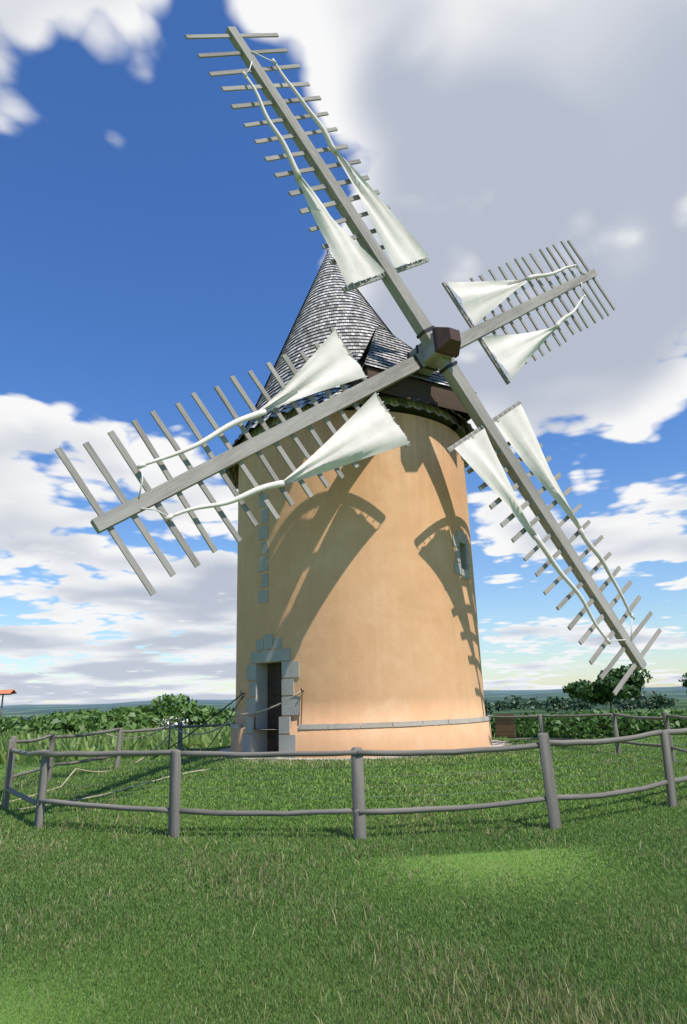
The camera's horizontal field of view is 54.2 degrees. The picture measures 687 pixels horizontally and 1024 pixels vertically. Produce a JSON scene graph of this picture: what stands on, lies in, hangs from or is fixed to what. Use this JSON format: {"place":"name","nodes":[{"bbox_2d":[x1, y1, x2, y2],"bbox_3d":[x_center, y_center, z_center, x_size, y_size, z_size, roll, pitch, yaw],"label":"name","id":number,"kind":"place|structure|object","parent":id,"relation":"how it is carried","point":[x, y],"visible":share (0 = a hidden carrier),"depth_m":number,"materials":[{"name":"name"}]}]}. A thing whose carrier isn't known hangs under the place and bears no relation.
{"place":"outdoors","nodes":[
{"label":"outdoors","id":0,"kind":"place"},
{"bbox_2d":[0,722,232,764],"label":"tall grass","id":1,"kind":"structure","parent":0,"point":[199,741],"depth_m":22.82,"materials":[{"name":"green plant"}]},
{"bbox_2d":[0,686,686,1023],"bbox_3d":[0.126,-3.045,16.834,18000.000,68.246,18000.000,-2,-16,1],"label":"ground","id":2,"kind":"structure","parent":0,"point":[25,712],"depth_m":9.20,"materials":[{"name":"green plant"}]},
{"bbox_2d":[0,694,11,716],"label":"roof post","id":3,"kind":"object","parent":2,"relation":"on","point":[2,703],"visible":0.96,"depth_m":43.74,"materials":[{"name":"grey wood"}]},
{"bbox_2d":[0,689,16,693],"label":"roof","id":4,"kind":"structure","parent":3,"relation":"on","point":[12,691],"depth_m":43.83,"materials":[{"name":"tile"}]},
{"bbox_2d":[0,693,235,735],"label":"shrubs","id":5,"kind":"object","parent":2,"relation":"on","point":[131,718],"visible":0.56,"depth_m":34.36,"materials":[{"name":"green plant"}]},
{"bbox_2d":[149,715,193,726],"bbox_3d":[-9.218,10.863,34.635,3.224,0.732,1.988,-2,-16,1],"label":"blossom","id":6,"kind":"object","parent":5,"relation":"on","point":[169,718],"depth_m":34.35,"materials":[{"name":"white plant"}]},
{"bbox_2d":[0,691,301,811],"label":"ropes","id":7,"kind":"object","parent":2,"relation":"on","point":[234,717],"visible":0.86,"depth_m":13.07,"materials":[{"name":"grey fabric"}]},
{"bbox_2d":[168,722,170,755],"bbox_3d":[-4.409,5.896,16.940,0.055,1.120,0.049,-2,-16,1],"label":"stake","id":8,"kind":"object","parent":2,"relation":"on","point":[169,736],"visible":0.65,"depth_m":16.97,"materials":[{"name":"grey wood"}]},
{"bbox_2d":[151,691,302,759],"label":"dark cables","id":9,"kind":"object","parent":2,"relation":"on","point":[225,722],"visible":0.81,"depth_m":14.35,"materials":[{"name":"metal"}]},
{"bbox_2d":[259,757,282,758],"bbox_3d":[-1.514,4.678,12.448,1.020,0.285,0.288,-15,-20,39],"label":"doorstep","id":10,"kind":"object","parent":2,"relation":"on","point":[270,757],"depth_m":12.16,"materials":[{"name":"stone"}]},
{"bbox_2d":[2,687,678,725],"bbox_3d":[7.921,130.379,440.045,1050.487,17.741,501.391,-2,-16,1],"label":"hills","id":11,"kind":"structure","parent":2,"relation":"on","point":[642,701],"depth_m":356.89,"materials":[{"name":"green plant"}]},
{"bbox_2d":[2,712,686,840],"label":"wooden fence","id":12,"kind":"object","parent":2,"relation":"on","point":[360,812],"visible":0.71,"depth_m":8.32,"materials":[{"name":"grey wood"}]},
{"bbox_2d":[12,718,686,797],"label":"grass tufts","id":13,"kind":"object","parent":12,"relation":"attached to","point":[346,767],"visible":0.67,"depth_m":8.33,"materials":[{"name":"green plant"}]},
{"bbox_2d":[494,714,515,736],"bbox_3d":[4.747,6.272,19.712,0.620,0.640,0.030,-14,-20,37],"label":"sign board","id":14,"kind":"object","parent":12,"relation":"attached to","point":[504,727],"visible":1,"depth_m":19.69,"materials":[{"name":"brown wood"}]},
{"bbox_2d":[231,410,491,757],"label":"tower wall","id":15,"kind":"structure","parent":2,"relation":"on","point":[367,612],"depth_m":13.12,"materials":[{"name":"paint"}]},
{"bbox_2d":[225,254,473,488],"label":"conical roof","id":16,"kind":"structure","parent":15,"relation":"on","point":[353,318],"depth_m":15.98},
{"bbox_2d":[235,397,466,473],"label":"cap soffit","id":17,"kind":"structure","parent":16,"relation":"attached to","point":[432,416],"depth_m":14.57,"materials":[{"name":"brown wood"}]},
{"bbox_2d":[55,26,661,695],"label":"windmill sail frames","id":18,"kind":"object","parent":16,"relation":"attached to","point":[427,354],"visible":0.96,"depth_m":13.61,"materials":[{"name":"grey wood"}]},
{"bbox_2d":[138,51,632,640],"bbox_3d":[1.880,-3.326,13.850,11.734,11.894,0.413,7,-22,-30],"label":"sail rope","id":19,"kind":"object","parent":18,"relation":"attached to","point":[348,353],"visible":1,"depth_m":13.47,"materials":[{"name":"grey fabric"}]},
{"bbox_2d":[137,58,634,643],"bbox_3d":[1.786,-3.338,13.777,11.574,12.004,0.541,7,-22,-30],"label":"sail cloth","id":20,"kind":"object","parent":18,"relation":"attached to","point":[369,428],"visible":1,"depth_m":13.24,"materials":[{"name":"white fabric"}]},
{"bbox_2d":[407,325,457,377],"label":"hub iron straps","id":21,"kind":"object","parent":18,"relation":"on","point":[418,336],"visible":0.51,"depth_m":13.72,"materials":[{"name":"black metal"}]},
{"bbox_2d":[432,327,460,357],"bbox_3d":[2.126,-3.462,13.446,0.530,0.530,0.360,7,-22,-30],"label":"windmill hub cap","id":22,"kind":"object","parent":18,"relation":"on","point":[447,341],"visible":1,"depth_m":13.34,"materials":[{"name":"brown wood"}]},
{"bbox_2d":[343,367,470,430],"bbox_3d":[0.974,-1.988,15.119,2.740,0.536,2.820,7,-25,-30],"label":"dormer front","id":23,"kind":"object","parent":16,"relation":"on","point":[422,391],"visible":0.2,"depth_m":14.04,"materials":[{"name":"brown wood"}]},
{"bbox_2d":[355,326,475,412],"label":"dormer roof","id":24,"kind":"structure","parent":16,"relation":"on","point":[435,377],"depth_m":14.89,"materials":[{"name":"grey wood"}]},
{"bbox_2d":[252,542,467,751],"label":"reveals","id":25,"kind":"object","parent":15,"relation":"attached to","point":[259,738],"visible":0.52,"depth_m":13.17,"materials":[{"name":"stone"}]},
{"bbox_2d":[267,662,281,751],"bbox_3d":[-1.249,3.809,13.037,0.654,1.720,0.061,-15,-20,39],"label":"door leaf","id":26,"kind":"object","parent":25,"relation":"attached to","point":[276,699],"visible":0.34,"depth_m":13.11,"materials":[{"name":"brown wood"}]},
{"bbox_2d":[267,665,280,747],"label":"door studs","id":27,"kind":"object","parent":26,"relation":"attached to","point":[272,736],"depth_m":13.10,"materials":[{"name":"black metal"}]},
{"bbox_2d":[231,715,490,728],"bbox_3d":[0.366,4.575,14.703,5.601,0.085,5.605,-2,-16,1],"label":"stone ledge","id":28,"kind":"object","parent":15,"relation":"attached to","point":[387,724],"visible":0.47,"depth_m":12.15,"materials":[{"name":"stone"}]},
{"bbox_2d":[219,740,506,759],"bbox_3d":[0.386,5.082,14.519,6.344,0.004,6.277,-2,-16,1],"label":"gravel ring","id":29,"kind":"object","parent":2,"relation":"on","point":[497,743],"visible":0.2,"depth_m":12.17,"materials":[{"name":"grey gravel"}]},
{"bbox_2d":[490,708,686,738],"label":"hedge","id":30,"kind":"object","parent":2,"relation":"on","point":[527,728],"visible":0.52,"depth_m":24.14,"materials":[{"name":"green plant"}]},
{"bbox_2d":[562,663,686,708],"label":"tree","id":31,"kind":"object","parent":2,"relation":"on","point":[598,691],"depth_m":75.71,"materials":[{"name":"green plant"}]},
{"bbox_2d":[0,0,686,705],"label":"sky","id":32,"kind":"structure","parent":0,"point":[153,256],"materials":[{"name":"blue"}]},
{"bbox_2d":[242,494,470,757],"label":"stones","id":33,"kind":"object","parent":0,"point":[291,706],"visible":0.98,"depth_m":13.10,"materials":[{"name":"stone"}]}
]}

